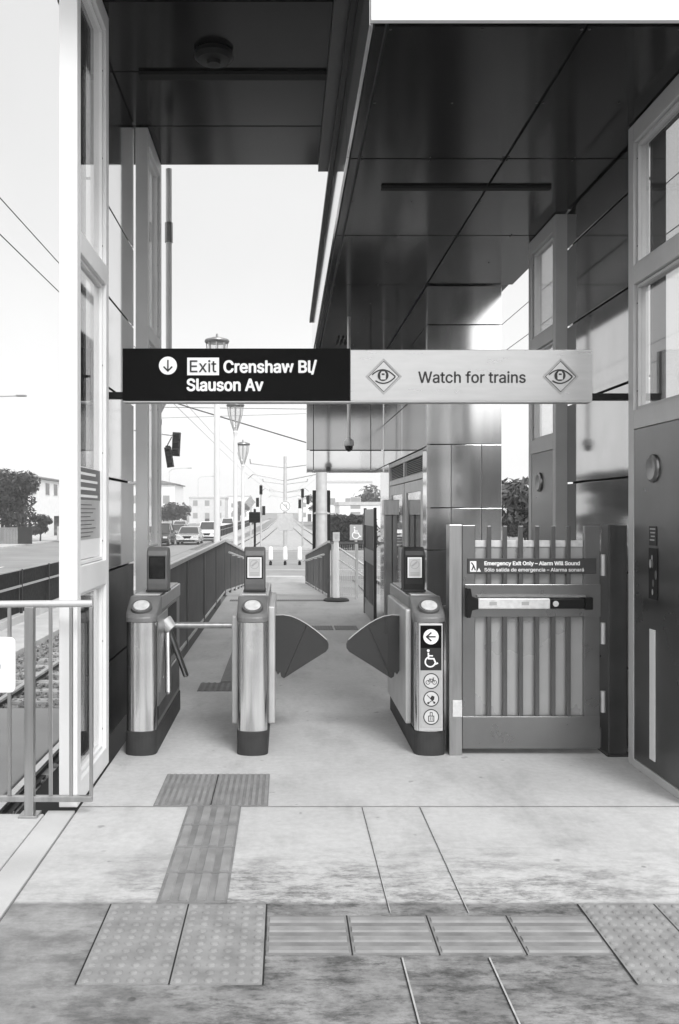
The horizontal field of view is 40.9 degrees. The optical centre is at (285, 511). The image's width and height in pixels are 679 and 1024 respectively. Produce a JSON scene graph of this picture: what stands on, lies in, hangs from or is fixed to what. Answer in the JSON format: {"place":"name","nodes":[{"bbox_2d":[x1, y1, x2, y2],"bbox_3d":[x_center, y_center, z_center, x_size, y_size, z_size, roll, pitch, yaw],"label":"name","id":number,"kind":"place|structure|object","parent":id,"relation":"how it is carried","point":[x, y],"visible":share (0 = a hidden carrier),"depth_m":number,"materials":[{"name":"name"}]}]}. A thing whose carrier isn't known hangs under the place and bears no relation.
{"place":"outdoors","nodes":[
{"label":"outdoors","id":0,"kind":"place"},
{"bbox_2d":[0,522,195,548],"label":"pavement","id":1,"kind":"structure","parent":0,"point":[48,539],"depth_m":76.16,"materials":[{"name":"concrete"}]},
{"bbox_2d":[0,527,31,543],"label":"garden fence","id":2,"kind":"object","parent":1,"relation":"on","point":[15,535],"visible":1,"depth_m":70.00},
{"bbox_2d":[28,514,52,540],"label":"tree","id":3,"kind":"object","parent":1,"relation":"on","point":[43,521],"visible":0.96,"depth_m":76.64,"materials":[{"name":"grey plant"}]},
{"bbox_2d":[128,480,184,527],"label":"building","id":4,"kind":"structure","parent":1,"relation":"on","point":[171,492],"depth_m":144.00,"materials":[{"name":"paint"}]},
{"bbox_2d":[0,518,269,572],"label":"road","id":5,"kind":"structure","parent":0,"point":[15,558],"depth_m":58.33,"materials":[{"name":"asphalt"}]},
{"bbox_2d":[134,429,180,467],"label":"traffic signal","id":6,"kind":"object","parent":5,"relation":"on","point":[170,453],"visible":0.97,"depth_m":45.66,"materials":[{"name":"black plastic"}]},
{"bbox_2d":[161,523,174,545],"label":"car","id":7,"kind":"object","parent":5,"relation":"on","point":[167,534],"visible":0.55,"depth_m":70.28,"materials":[{"name":"grey"}]},
{"bbox_2d":[161,502,191,523],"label":"tree","id":8,"kind":"object","parent":5,"relation":"on","point":[171,511],"visible":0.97,"depth_m":138.90,"materials":[{"name":"grey plant"}]},
{"bbox_2d":[176,526,202,544],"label":"car","id":9,"kind":"object","parent":5,"relation":"on","point":[190,534],"visible":1,"depth_m":72.70,"materials":[{"name":"silver metal"}]},
{"bbox_2d":[200,521,213,537],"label":"car","id":10,"kind":"object","parent":5,"relation":"on","point":[207,528],"visible":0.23,"depth_m":83.13,"materials":[{"name":"grey"}]},
{"bbox_2d":[189,497,228,523],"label":"building","id":11,"kind":"structure","parent":5,"relation":"on","point":[202,508],"depth_m":204.00,"materials":[{"name":"grey paint"}]},
{"bbox_2d":[220,518,232,525],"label":"car","id":12,"kind":"object","parent":5,"relation":"on","point":[225,521],"visible":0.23,"depth_m":129.28,"materials":[{"name":"white metal"}]},
{"bbox_2d":[227,496,251,520],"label":"building","id":13,"kind":"structure","parent":5,"relation":"on","point":[230,507],"depth_m":274.00,"materials":[{"name":"paint"}]},
{"bbox_2d":[232,501,249,515],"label":"tree","id":14,"kind":"object","parent":5,"relation":"on","point":[247,507],"visible":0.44,"depth_m":258.93,"materials":[{"name":"grey plant"}]},
{"bbox_2d":[164,407,281,408],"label":"overhead wire","id":15,"kind":"object","parent":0,"point":[237,408],"visible":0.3,"depth_m":58.69,"materials":[{"name":"grey"}]},
{"bbox_2d":[179,404,305,442],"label":"overhead wire","id":16,"kind":"object","parent":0,"point":[244,423],"visible":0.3,"depth_m":40.69,"materials":[{"name":"grey"}]},
{"bbox_2d":[134,550,379,579],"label":"crossing road","id":17,"kind":"structure","parent":0,"point":[278,567],"depth_m":45.07,"materials":[{"name":"asphalt"}]},
{"bbox_2d":[245,495,254,546],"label":"road sign","id":18,"kind":"object","parent":17,"relation":"on","point":[250,502],"visible":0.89,"depth_m":59.94,"materials":[{"name":"metal"}]},
{"bbox_2d":[268,547,272,564],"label":"bollard","id":19,"kind":"object","parent":17,"relation":"on","point":[270,554],"visible":1,"depth_m":44.42,"materials":[{"name":"white plastic"}]},
{"bbox_2d":[297,547,301,564],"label":"bollard","id":20,"kind":"object","parent":17,"relation":"on","point":[299,554],"visible":1,"depth_m":44.42,"materials":[{"name":"white plastic"}]},
{"bbox_2d":[0,595,678,1023],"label":"platform floor","id":21,"kind":"structure","parent":0,"point":[540,831],"depth_m":4.22,"materials":[{"name":"concrete"}]},
{"bbox_2d":[0,600,92,818],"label":"railing","id":22,"kind":"object","parent":21,"relation":"on","point":[29,798],"visible":1,"depth_m":4.78,"materials":[{"name":"metal"}]},
{"bbox_2d":[0,637,15,691],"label":"notice plate","id":23,"kind":"object","parent":22,"relation":"attached to","point":[7,664],"visible":1,"depth_m":4.76,"materials":[{"name":"white"}]},
{"bbox_2d":[59,0,108,806],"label":"glazed screen","id":24,"kind":"object","parent":21,"relation":"on","point":[79,255],"visible":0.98,"depth_m":4.97,"materials":[{"name":"white paint"}]},
{"bbox_2d":[81,466,99,558],"bbox_3d":[-1.159,0.005,5.360,0.006,0.530,0.660,0,0,0],"label":"poster","id":25,"kind":"object","parent":24,"relation":"attached to","point":[90,512],"visible":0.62,"depth_m":5.40,"materials":[{"name":"white paper"}]},
{"bbox_2d":[81,20,133,757],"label":"cladding wall","id":26,"kind":"structure","parent":21,"relation":"on","point":[121,337],"depth_m":6.66,"materials":[{"name":"black"}]},
{"bbox_2d":[57,0,349,171],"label":"canopy","id":27,"kind":"object","parent":26,"relation":"on","point":[268,95],"visible":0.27,"depth_m":6.56,"materials":[{"name":"metal"}]},
{"bbox_2d":[194,43,232,67],"bbox_3d":[-0.490,-3.112,6.240,0.270,0.085,0.270,0,0,0],"label":"smoke detector","id":28,"kind":"object","parent":27,"relation":"attached to","point":[212,55],"visible":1,"depth_m":6.18,"materials":[{"name":"black plastic"}]},
{"bbox_2d":[51,635,198,813],"bbox_3d":[-1.478,2.245,4.700,0.725,1.210,25.400,0,0,0],"label":"platform underside","id":29,"kind":"object","parent":21,"relation":"attached to","point":[117,738],"depth_m":9.30,"materials":[{"name":"black"}]},
{"bbox_2d":[76,904,187,984],"bbox_3d":[-0.551,1.603,3.385,0.310,0.027,0.624,0,0,0],"label":"tactile tile","id":30,"kind":"object","parent":21,"relation":"on","point":[135,944],"visible":1,"depth_m":3.34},
{"bbox_2d":[136,128,160,593],"bbox_3d":[-1.175,-0.775,7.855,0.100,4.750,0.830,0,0,0],"label":"glazed screen","id":31,"kind":"object","parent":21,"relation":"on","point":[148,335],"visible":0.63,"depth_m":7.44,"materials":[{"name":"paint"}]},
{"bbox_2d":[161,168,172,544],"bbox_3d":[-1.127,-0.777,8.360,0.186,4.755,0.074,0,0,0],"label":"conduit pipe","id":32,"kind":"object","parent":21,"relation":"on","point":[168,232],"visible":0.42,"depth_m":8.33,"materials":[{"name":"metal"}]},
{"bbox_2d":[126,547,231,755],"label":"fare gate","id":33,"kind":"structure","parent":21,"relation":"on","point":[155,660],"depth_m":6.07,"materials":[{"name":"metal"}]},
{"bbox_2d":[153,774,217,805],"bbox_3d":[-0.562,1.604,5.237,0.309,0.024,0.589,0,0,0],"label":"tactile tile","id":34,"kind":"object","parent":21,"relation":"on","point":[186,789],"visible":0.98,"depth_m":5.20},
{"bbox_2d":[156,873,230,903],"bbox_3d":[-0.383,1.603,3.862,0.289,0.026,0.299,0,0,0],"label":"tactile tile","id":35,"kind":"object","parent":21,"relation":"on","point":[194,888],"visible":0.96,"depth_m":3.84,"materials":[{"name":"tile"}]},
{"bbox_2d":[170,539,225,650],"bbox_3d":[-1.170,1.074,12.975,0.050,1.092,9.100,0,0,0],"label":"fence","id":36,"kind":"object","parent":21,"relation":"on","point":[199,576],"visible":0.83,"depth_m":12.25,"materials":[{"name":"metal"}]},
{"bbox_2d":[166,848,234,872],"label":"tactile tile","id":37,"kind":"object","parent":21,"relation":"on","point":[201,860],"visible":0.96,"depth_m":4.15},
{"bbox_2d":[174,825,237,847],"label":"tactile tile","id":38,"kind":"object","parent":21,"relation":"on","point":[205,836],"visible":0.99,"depth_m":4.45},
{"bbox_2d":[182,806,240,825],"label":"tactile tile","id":39,"kind":"object","parent":21,"relation":"on","point":[212,815],"visible":0.96,"depth_m":4.76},
{"bbox_2d":[197,682,231,690],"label":"tactile tile","id":40,"kind":"object","parent":21,"relation":"on","point":[215,686],"visible":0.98,"depth_m":8.27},
{"bbox_2d":[170,904,265,984],"bbox_3d":[-0.234,1.603,3.385,0.312,0.027,0.624,0,0,0],"label":"tactile tile","id":41,"kind":"object","parent":21,"relation":"on","point":[221,944],"visible":1,"depth_m":3.34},
{"bbox_2d":[221,653,231,682],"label":"tactile tile","id":42,"kind":"object","parent":21,"relation":"on","point":[227,676],"visible":0.34,"depth_m":8.95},
{"bbox_2d":[211,774,269,805],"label":"tactile tile","id":43,"kind":"object","parent":21,"relation":"on","point":[241,789],"visible":0.98,"depth_m":5.20,"materials":[{"name":"tile"}]},
{"bbox_2d":[230,599,322,600],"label":"tactile tile","id":44,"kind":"object","parent":21,"relation":"on","point":[290,600],"visible":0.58,"depth_m":16.39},
{"bbox_2d":[232,547,328,755],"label":"fare gate","id":45,"kind":"structure","parent":21,"relation":"on","point":[269,644],"depth_m":6.13,"materials":[{"name":"metal"}]},
{"bbox_2d":[266,916,351,954],"bbox_3d":[0.086,1.603,3.435,0.309,0.025,0.314,0,0,0],"label":"tactile tile","id":46,"kind":"object","parent":21,"relation":"on","point":[307,935],"visible":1,"depth_m":3.42,"materials":[{"name":"tile"}]},
{"bbox_2d":[311,626,332,629],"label":"tactile tile","id":47,"kind":"object","parent":21,"relation":"on","point":[323,627],"visible":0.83,"depth_m":12.52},
{"bbox_2d":[323,532,348,601],"bbox_3d":[0.920,0.982,16.350,0.470,1.233,0.470,0,0,0],"label":"marker post","id":48,"kind":"object","parent":21,"relation":"on","point":[336,540],"visible":1,"depth_m":16.30,"materials":[{"name":"plastic"}]},
{"bbox_2d":[334,626,358,629],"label":"tactile tile","id":49,"kind":"object","parent":21,"relation":"on","point":[345,627],"visible":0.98,"depth_m":12.45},
{"bbox_2d":[331,544,363,595],"bbox_3d":[1.321,1.391,17.400,0.882,1.617,0.044,0,0,0],"label":"stair rail","id":50,"kind":"object","parent":21,"relation":"on","point":[348,554],"visible":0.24,"depth_m":17.39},
{"bbox_2d":[330,542,379,598],"bbox_3d":[1.710,1.075,16.723,1.780,1.050,0.045,0,0,0],"label":"fence","id":51,"kind":"object","parent":21,"relation":"on","point":[351,579],"visible":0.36,"depth_m":16.72,"materials":[{"name":"metal"}]},
{"bbox_2d":[364,508,376,620],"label":"steel gate","id":52,"kind":"structure","parent":21,"relation":"on","point":[370,563],"depth_m":13.13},
{"bbox_2d":[75,774,678,983],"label":"tile joint","id":53,"kind":"object","parent":21,"relation":"on","point":[348,932],"visible":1,"depth_m":3.40,"materials":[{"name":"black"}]},
{"bbox_2d":[382,500,398,615],"bbox_3d":[1.390,0.720,11.970,0.200,1.760,0.220,0,0,0],"label":"gate post","id":54,"kind":"object","parent":21,"relation":"on","point":[390,510],"visible":0.69,"depth_m":11.90,"materials":[{"name":"metal"}]},
{"bbox_2d":[347,916,438,954],"bbox_3d":[0.401,1.603,3.435,0.309,0.025,0.314,0,0,0],"label":"tactile tile","id":55,"kind":"object","parent":21,"relation":"on","point":[390,935],"visible":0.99,"depth_m":3.42,"materials":[{"name":"tile"}]},
{"bbox_2d":[346,547,444,755],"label":"fare gate","id":56,"kind":"structure","parent":21,"relation":"on","point":[400,645],"depth_m":6.14,"materials":[{"name":"metal"}]},
{"bbox_2d":[380,286,501,659],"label":"station building","id":57,"kind":"structure","parent":21,"relation":"on","point":[442,465],"depth_m":9.80,"materials":[{"name":"black"}]},
{"bbox_2d":[390,483,404,581],"bbox_3d":[1.525,0.610,12.555,0.091,1.960,1.550,0,0,0],"label":"door","id":58,"kind":"structure","parent":57,"relation":"in","point":[397,492],"depth_m":12.23,"materials":[{"name":"glass"}]},
{"bbox_2d":[401,479,421,549],"bbox_3d":[1.525,0.610,10.945,0.091,1.960,1.550,0,0,0],"label":"door","id":59,"kind":"structure","parent":57,"relation":"in","point":[413,490],"depth_m":10.99,"materials":[{"name":"grey glass"}]},
{"bbox_2d":[309,0,678,349],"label":"canopy","id":60,"kind":"object","parent":57,"relation":"attached to","point":[479,142],"visible":0.87,"depth_m":5.94,"materials":[{"name":"metal"}]},
{"bbox_2d":[306,404,382,472],"bbox_3d":[0.927,-1.530,14.250,1.185,1.820,0.300,0,0,0],"label":"bulkhead","id":61,"kind":"object","parent":60,"relation":"hanging from","point":[326,434],"visible":0.58,"depth_m":14.10,"materials":[{"name":"black"}]},
{"bbox_2d":[344,317,353,451],"bbox_3d":[0.800,-1.602,11.400,0.132,1.692,0.132,0,0,0],"label":"security camera","id":62,"kind":"object","parent":60,"relation":"hanging from","point":[348,443],"visible":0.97,"depth_m":11.38,"materials":[{"name":"black"}]},
{"bbox_2d":[362,807,520,1023],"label":"floor joint","id":63,"kind":"object","parent":21,"relation":"on","point":[468,912],"visible":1,"depth_m":3.21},
{"bbox_2d":[446,524,461,754],"bbox_3d":[1.121,0.842,6.023,0.085,1.517,0.134,0,0,0],"label":"gate post","id":64,"kind":"object","parent":21,"relation":"on","point":[453,639],"visible":1,"depth_m":5.97,"materials":[{"name":"metal"}]},
{"bbox_2d":[427,916,525,954],"bbox_3d":[0.716,1.603,3.435,0.309,0.025,0.314,0,0,0],"label":"tactile tile","id":65,"kind":"object","parent":21,"relation":"on","point":[474,935],"visible":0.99,"depth_m":3.42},
{"bbox_2d":[529,214,567,539],"bbox_3d":[2.256,-0.420,7.855,0.117,4.040,0.830,0,0,0],"label":"glazed screen","id":66,"kind":"object","parent":21,"relation":"on","point":[548,482],"visible":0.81,"depth_m":7.64,"materials":[{"name":"metal"}]},
{"bbox_2d":[507,916,613,954],"bbox_3d":[1.030,1.603,3.435,0.309,0.025,0.314,0,0,0],"label":"tactile tile","id":67,"kind":"object","parent":21,"relation":"on","point":[558,935],"visible":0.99,"depth_m":3.42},
{"bbox_2d":[598,524,627,756],"bbox_3d":[2.188,0.842,6.030,0.166,1.517,0.200,0,0,0],"label":"gate post","id":68,"kind":"object","parent":21,"relation":"on","point":[614,647],"visible":0.85,"depth_m":5.96,"materials":[{"name":"metal"}]},
{"bbox_2d":[462,525,605,748],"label":"emergency gate","id":69,"kind":"structure","parent":68,"relation":"attached to","point":[531,612],"depth_m":5.99,"materials":[{"name":"metal"}]},
{"bbox_2d":[567,131,665,745],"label":"cladding wall","id":70,"kind":"structure","parent":21,"relation":"on","point":[597,323],"depth_m":6.50,"materials":[{"name":"black"}]},
{"bbox_2d":[109,348,627,403],"bbox_3d":[0.537,-0.892,5.974,3.525,0.351,0.112,0,0,0],"label":"overhead sign","id":71,"kind":"object","parent":70,"relation":"attached to","point":[249,376],"visible":1,"depth_m":5.93,"materials":[{"name":"metal"}]},
{"bbox_2d":[579,904,678,984],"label":"tactile tile","id":72,"kind":"object","parent":21,"relation":"on","point":[642,940],"visible":1,"depth_m":3.40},
{"bbox_2d":[628,74,678,798],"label":"glazed screen","id":73,"kind":"object","parent":21,"relation":"on","point":[653,591],"visible":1,"depth_m":5.48,"materials":[{"name":"metal"}]},
{"bbox_2d":[655,904,678,929],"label":"tactile tile","id":74,"kind":"object","parent":21,"relation":"on","point":[670,912],"visible":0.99,"depth_m":3.62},
{"bbox_2d":[0,0,678,512],"label":"sky","id":75,"kind":"structure","parent":0,"point":[245,245],"materials":[{"name":"white"}]},
{"bbox_2d":[183,513,526,594],"bbox_3d":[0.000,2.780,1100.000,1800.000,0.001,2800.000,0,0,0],"label":"ground","id":76,"kind":"structure","parent":0,"point":[345,586],"depth_m":99.06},
{"bbox_2d":[0,468,40,526],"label":"tree","id":77,"kind":"object","parent":76,"relation":"on","point":[17,489],"visible":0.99,"depth_m":77.15,"materials":[{"name":"grey plant"}]},
{"bbox_2d":[0,471,58,537],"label":"house","id":78,"kind":"structure","parent":76,"relation":"on","point":[46,495],"depth_m":99.84,"materials":[{"name":"paint"}]},
{"bbox_2d":[54,516,58,535],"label":"door","id":79,"kind":"structure","parent":78,"relation":"in","point":[56,518],"depth_m":103.18,"materials":[{"name":"grey"}]},
{"bbox_2d":[0,811,74,921],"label":"kerb strip","id":80,"kind":"object","parent":76,"relation":"on","point":[20,867],"visible":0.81,"depth_m":4.21,"materials":[{"name":"concrete"}]},
{"bbox_2d":[16,599,220,814],"bbox_3d":[-2.130,2.745,17.450,0.540,0.110,25.100,0,0,0],"label":"trench","id":81,"kind":"object","parent":76,"relation":"on","point":[44,807],"depth_m":8.84,"materials":[{"name":"black"}]},
{"bbox_2d":[0,520,269,658],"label":"trackside strip","id":82,"kind":"object","parent":76,"relation":"on","point":[42,628],"visible":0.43,"depth_m":20.28,"materials":[{"name":"concrete"}]},
{"bbox_2d":[0,561,58,630],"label":"barrier fence","id":83,"kind":"object","parent":82,"relation":"on","point":[39,582],"visible":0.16,"depth_m":22.38,"materials":[{"name":"metal"}]},
{"bbox_2d":[220,520,257,538],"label":"barrier fence","id":84,"kind":"object","parent":82,"relation":"on","point":[226,530],"visible":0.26,"depth_m":102.27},
{"bbox_2d":[12,580,379,813],"bbox_3d":[0.800,2.815,13.475,11.600,0.170,46.950,0,0,0],"label":"track bed","id":85,"kind":"object","parent":76,"relation":"on","point":[361,584],"visible":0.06,"depth_m":16.27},
{"bbox_2d":[0,708,58,794],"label":"track slab","id":86,"kind":"structure","parent":85,"relation":"on","point":[42,732],"depth_m":10.50,"materials":[{"name":"concrete"}]},
{"bbox_2d":[0,634,58,813],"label":"ballast stones","id":87,"kind":"object","parent":85,"relation":"on","point":[20,675],"visible":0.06,"depth_m":14.73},
{"bbox_2d":[205,334,228,542],"bbox_3d":[-1.500,-1.015,20.000,0.550,5.830,0.550,0,0,0],"label":"street lamp","id":88,"kind":"object","parent":76,"relation":"on","point":[216,340],"visible":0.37,"depth_m":19.94,"materials":[{"name":"metal"}]},
{"bbox_2d":[226,404,243,589],"bbox_3d":[-1.500,-0.520,27.400,0.550,5.740,0.550,0,0,0],"label":"street lamp","id":89,"kind":"object","parent":76,"relation":"on","point":[235,489],"visible":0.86,"depth_m":27.34,"materials":[{"name":"metal"}]},
{"bbox_2d":[238,440,249,548],"bbox_3d":[-1.600,-0.070,34.400,0.550,5.340,0.550,0,0,0],"label":"street lamp","id":90,"kind":"object","parent":76,"relation":"on","point":[242,443],"visible":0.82,"depth_m":34.34,"materials":[{"name":"metal"}]},
{"bbox_2d":[221,576,324,603],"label":"ramp","id":91,"kind":"structure","parent":76,"relation":"on","point":[289,586],"depth_m":25.35,"materials":[{"name":"concrete"}]},
{"bbox_2d":[226,540,243,592],"bbox_3d":[-1.168,1.574,25.280,0.135,2.092,15.490,0,0,0],"label":"fence","id":92,"kind":"object","parent":91,"relation":"on","point":[234,566],"visible":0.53,"depth_m":20.86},
{"bbox_2d":[249,510,259,546],"bbox_3d":[-1.210,1.260,35.938,0.440,2.680,0.225,0,0,0],"label":"pedestrian signal","id":93,"kind":"object","parent":91,"relation":"on","point":[254,517],"visible":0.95,"depth_m":35.85,"materials":[{"name":"black plastic"}]},
{"bbox_2d":[303,541,329,597],"bbox_3d":[0.738,1.574,24.850,0.135,2.092,16.350,0,0,0],"label":"fence","id":94,"kind":"object","parent":91,"relation":"on","point":[317,568],"visible":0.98,"depth_m":20.70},
{"bbox_2d":[238,518,346,549],"bbox_3d":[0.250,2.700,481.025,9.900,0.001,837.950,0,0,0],"label":"track bed","id":95,"kind":"object","parent":76,"relation":"on","point":[274,539],"visible":0.29,"depth_m":89.21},
{"bbox_2d":[0,522,276,813],"bbox_3d":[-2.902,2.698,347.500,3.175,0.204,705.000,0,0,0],"label":"railway track","id":96,"kind":"structure","parent":95,"relation":"on","point":[42,769],"depth_m":12.68,"materials":[{"name":"metal"}]},
{"bbox_2d":[256,484,264,546],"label":"traffic signal","id":97,"kind":"object","parent":95,"relation":"on","point":[262,510],"visible":0.99,"depth_m":65.95,"materials":[{"name":"black plastic"}]},
{"bbox_2d":[248,456,315,546],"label":"wire pole","id":98,"kind":"object","parent":95,"relation":"on","point":[284,522],"visible":0.87,"depth_m":70.80,"materials":[{"name":"metal"}]},
{"bbox_2d":[0,234,267,489],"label":"overhead wire","id":99,"kind":"object","parent":98,"relation":"hanging from","point":[58,291],"visible":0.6,"depth_m":11.72,"materials":[{"name":"grey"}]},
{"bbox_2d":[298,488,308,546],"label":"traffic signal","id":100,"kind":"object","parent":95,"relation":"on","point":[302,497],"visible":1,"depth_m":67.78,"materials":[{"name":"black plastic"}]},
{"bbox_2d":[293,520,379,584],"bbox_3d":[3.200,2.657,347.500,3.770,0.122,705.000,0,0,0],"label":"railway track","id":101,"kind":"structure","parent":95,"relation":"on","point":[311,543],"depth_m":82.78,"materials":[{"name":"metal"}]},
{"bbox_2d":[298,498,311,521],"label":"building","id":102,"kind":"structure","parent":76,"relation":"on","point":[307,515],"depth_m":254.00,"materials":[{"name":"paint"}]},
{"bbox_2d":[312,473,329,549],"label":"utility column","id":103,"kind":"structure","parent":76,"relation":"on","point":[320,514],"depth_m":29.87,"materials":[{"name":"grey metal"}]},
{"bbox_2d":[327,481,371,514],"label":"building","id":104,"kind":"structure","parent":76,"relation":"on","point":[342,491],"depth_m":173.00,"materials":[{"name":"paint"}]},
{"bbox_2d":[330,513,378,549],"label":"hedge","id":105,"kind":"object","parent":76,"relation":"on","point":[341,523],"visible":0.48,"depth_m":63.63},
{"bbox_2d":[350,525,362,593],"bbox_3d":[1.560,1.490,19.987,0.280,2.420,0.086,0,0,0],"label":"parking sign","id":106,"kind":"object","parent":76,"relation":"on","point":[356,532],"visible":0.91,"depth_m":19.95,"materials":[{"name":"grey"}]},
{"bbox_2d":[334,497,379,527],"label":"building","id":107,"kind":"structure","parent":76,"relation":"on","point":[355,506],"depth_m":100.00,"materials":[{"name":"paint"}]},
{"bbox_2d":[350,497,360,508],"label":"window","id":108,"kind":"structure","parent":107,"relation":"in","point":[352,499],"depth_m":99.93,"materials":[{"name":"grey"}]},
{"bbox_2d":[353,484,379,498],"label":"tree","id":109,"kind":"object","parent":76,"relation":"on","point":[374,488],"visible":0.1,"depth_m":164.42,"materials":[{"name":"grey plant"}]},
{"bbox_2d":[358,489,379,501],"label":"tree","id":110,"kind":"object","parent":76,"relation":"on","point":[370,498],"visible":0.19,"depth_m":129.26,"materials":[{"name":"grey plant"}]},
{"bbox_2d":[491,477,528,539],"bbox_3d":[8.428,0.693,30.920,3.345,3.822,3.564,0,0,-35],"label":"tree","id":111,"kind":"object","parent":76,"relation":"on","point":[515,499],"visible":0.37,"depth_m":30.15,"materials":[{"name":"grey plant"}]},
{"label":"wire pole","id":112,"kind":"object","parent":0,"visible":0},
{"bbox_2d":[0,198,273,491],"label":"overhead wire","id":113,"kind":"object","parent":112,"relation":"hanging from","point":[58,262],"visible":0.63,"depth_m":11.69,"materials":[{"name":"grey"}]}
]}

